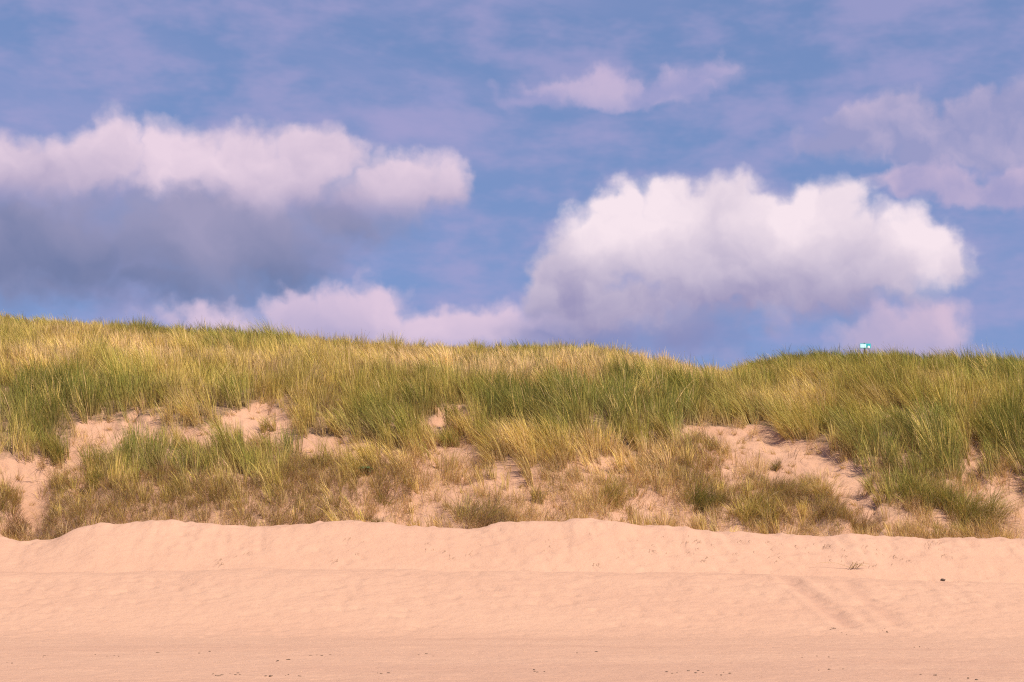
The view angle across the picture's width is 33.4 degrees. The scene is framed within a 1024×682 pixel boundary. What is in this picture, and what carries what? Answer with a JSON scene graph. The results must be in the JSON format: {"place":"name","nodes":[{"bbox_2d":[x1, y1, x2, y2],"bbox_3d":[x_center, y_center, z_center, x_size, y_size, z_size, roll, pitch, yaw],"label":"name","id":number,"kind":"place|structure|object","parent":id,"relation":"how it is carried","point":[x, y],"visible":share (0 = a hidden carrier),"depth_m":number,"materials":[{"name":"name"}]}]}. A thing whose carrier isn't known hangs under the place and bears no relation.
{"place":"outdoors","nodes":[
{"label":"outdoors","id":0,"kind":"place"},
{"bbox_2d":[0,518,1023,681],"bbox_3d":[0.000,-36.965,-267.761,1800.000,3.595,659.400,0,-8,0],"label":"beach","id":1,"kind":"structure","parent":0,"point":[509,601],"depth_m":48.11,"materials":[{"name":"beige sand"}]},
{"bbox_2d":[817,561,871,568],"bbox_3d":[10.555,7.120,54.392,1.994,0.318,0.286,0,-8,0],"label":"twig tangle","id":2,"kind":"object","parent":1,"relation":"on","point":[861,564],"visible":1,"depth_m":54.40,"materials":[{"name":"brown plant"}]},
{"bbox_2d":[0,326,1023,540],"bbox_3d":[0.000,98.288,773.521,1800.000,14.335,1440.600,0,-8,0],"label":"dune","id":3,"kind":"structure","parent":0,"point":[10,463],"depth_m":63.84,"materials":[{"name":"beige sand"}]},
{"bbox_2d":[0,505,31,540],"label":"grass tussock","id":4,"kind":"object","parent":3,"relation":"on","point":[15,527],"depth_m":60.43,"materials":[{"name":"brown plant"}]},
{"bbox_2d":[14,505,82,540],"bbox_3d":[-16.164,6.555,59.384,2.383,1.830,2.295,3,-8,-23],"label":"grass tussock","id":5,"kind":"object","parent":3,"relation":"on","point":[45,524],"depth_m":59.73,"materials":[{"name":"plant"}]},
{"bbox_2d":[36,427,70,466],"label":"grass tussock","id":6,"kind":"object","parent":3,"relation":"on","point":[62,452],"depth_m":64.50,"materials":[{"name":"green plant"}]},
{"bbox_2d":[74,439,109,469],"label":"grass tussock","id":7,"kind":"object","parent":3,"relation":"on","point":[82,458],"depth_m":64.25,"materials":[{"name":"green plant"}]},
{"bbox_2d":[84,461,109,490],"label":"grass tussock","id":8,"kind":"object","parent":3,"relation":"on","point":[92,478],"depth_m":62.40,"materials":[{"name":"plant"}]},
{"bbox_2d":[105,412,119,422],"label":"dry tuft","id":9,"kind":"object","parent":3,"relation":"on","point":[110,419],"visible":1,"depth_m":67.49,"materials":[{"name":"beige plant"}]},
{"bbox_2d":[256,413,276,433],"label":"grass tussock","id":10,"kind":"object","parent":3,"relation":"on","point":[267,423],"depth_m":66.99,"materials":[{"name":"plant"}]},
{"bbox_2d":[363,513,388,521],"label":"grass tussock","id":11,"kind":"object","parent":3,"relation":"on","point":[383,520],"depth_m":59.69,"materials":[{"name":"beige plant"}]},
{"bbox_2d":[364,471,397,512],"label":"grass tussock","id":12,"kind":"object","parent":3,"relation":"on","point":[386,491],"depth_m":61.49,"materials":[{"name":"green plant"}]},
{"bbox_2d":[429,425,461,447],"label":"grass tussock","id":13,"kind":"object","parent":3,"relation":"on","point":[456,443],"depth_m":65.66,"materials":[{"name":"green plant"}]},
{"bbox_2d":[445,411,473,434],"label":"grass tussock","id":14,"kind":"object","parent":3,"relation":"on","point":[459,423],"depth_m":66.47,"materials":[{"name":"plant"}]},
{"bbox_2d":[436,485,530,528],"bbox_3d":[-0.745,5.729,59.251,4.004,2.230,3.115,0,-8,0],"label":"grass tussock","id":15,"kind":"object","parent":3,"relation":"on","point":[481,515],"depth_m":59.65,"materials":[{"name":"green plant"}]},
{"bbox_2d":[0,310,1023,539],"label":"marram grass","id":16,"kind":"structure","parent":3,"relation":"on","point":[517,385],"depth_m":69.02,"materials":[{"name":"green plant"}]},
{"bbox_2d":[0,382,1023,540],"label":"dry grass","id":17,"kind":"structure","parent":3,"relation":"on","point":[843,510],"depth_m":61.49,"materials":[{"name":"beige plant"}]},
{"bbox_2d":[528,484,546,503],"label":"grass tussock","id":18,"kind":"object","parent":3,"relation":"on","point":[535,496],"depth_m":61.38,"materials":[{"name":"beige plant"}]},
{"bbox_2d":[598,472,639,509],"bbox_3d":[4.006,5.353,61.197,2.067,1.531,1.685,0,-8,0],"label":"grass tussock","id":19,"kind":"object","parent":3,"relation":"on","point":[617,500],"depth_m":61.34,"materials":[{"name":"plant"}]},
{"bbox_2d":[686,472,733,512],"bbox_3d":[7.334,5.400,60.875,2.186,1.681,1.864,0,-8,0],"label":"grass tussock","id":20,"kind":"object","parent":3,"relation":"on","point":[699,499],"depth_m":61.17,"materials":[{"name":"green plant"}]},
{"bbox_2d":[743,468,763,479],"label":"grass tussock","id":21,"kind":"object","parent":3,"relation":"on","point":[754,474],"depth_m":64.24,"materials":[{"name":"plant"}]},
{"bbox_2d":[726,487,793,525],"bbox_3d":[8.677,5.723,59.984,2.770,1.677,2.138,0,-8,0],"label":"grass tussock","id":22,"kind":"object","parent":3,"relation":"on","point":[767,505],"depth_m":60.17,"materials":[{"name":"green plant"}]},
{"bbox_2d":[766,457,784,470],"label":"grass tussock","id":23,"kind":"object","parent":3,"relation":"on","point":[774,467],"depth_m":65.46,"materials":[{"name":"plant"}]},
{"bbox_2d":[764,468,829,504],"bbox_3d":[10.720,5.278,61.565,3.159,1.526,2.091,0,-8,0],"label":"grass tussock","id":24,"kind":"object","parent":3,"relation":"on","point":[790,490],"depth_m":61.96,"materials":[{"name":"plant"}]},
{"bbox_2d":[796,468,818,483],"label":"grass tussock","id":25,"kind":"object","parent":3,"relation":"on","point":[807,476],"depth_m":64.09,"materials":[{"name":"beige plant"}]},
{"bbox_2d":[793,470,846,503],"bbox_3d":[11.076,5.215,61.722,3.206,1.704,2.220,0,-8,0],"label":"grass tussock","id":26,"kind":"object","parent":3,"relation":"on","point":[817,491],"depth_m":62.18,"materials":[{"name":"plant"}]},
{"bbox_2d":[860,343,870,353],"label":"beach sign","id":27,"kind":"object","parent":3,"relation":"on","point":[864,345],"visible":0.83,"depth_m":93.75,"materials":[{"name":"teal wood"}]},
{"bbox_2d":[848,508,890,533],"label":"grass tussock","id":28,"kind":"object","parent":3,"relation":"on","point":[865,523],"depth_m":60.32,"materials":[{"name":"brown plant"}]},
{"bbox_2d":[883,464,957,512],"bbox_3d":[14.829,5.182,61.461,3.304,2.005,2.564,0,-8,0],"label":"grass tussock","id":29,"kind":"object","parent":3,"relation":"on","point":[923,496],"depth_m":61.76,"materials":[{"name":"green plant"}]},
{"bbox_2d":[931,517,957,536],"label":"grass tussock","id":30,"kind":"object","parent":3,"relation":"on","point":[955,525],"depth_m":60.07,"materials":[{"name":"brown plant"}]},
{"bbox_2d":[927,476,1023,533],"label":"grass tussock","id":31,"kind":"object","parent":3,"relation":"on","point":[976,510],"depth_m":60.88,"materials":[{"name":"green plant"}]},
{"bbox_2d":[0,0,1023,369],"label":"sky","id":32,"kind":"structure","parent":0,"point":[728,181],"materials":[{"name":"blue"}]}
]}

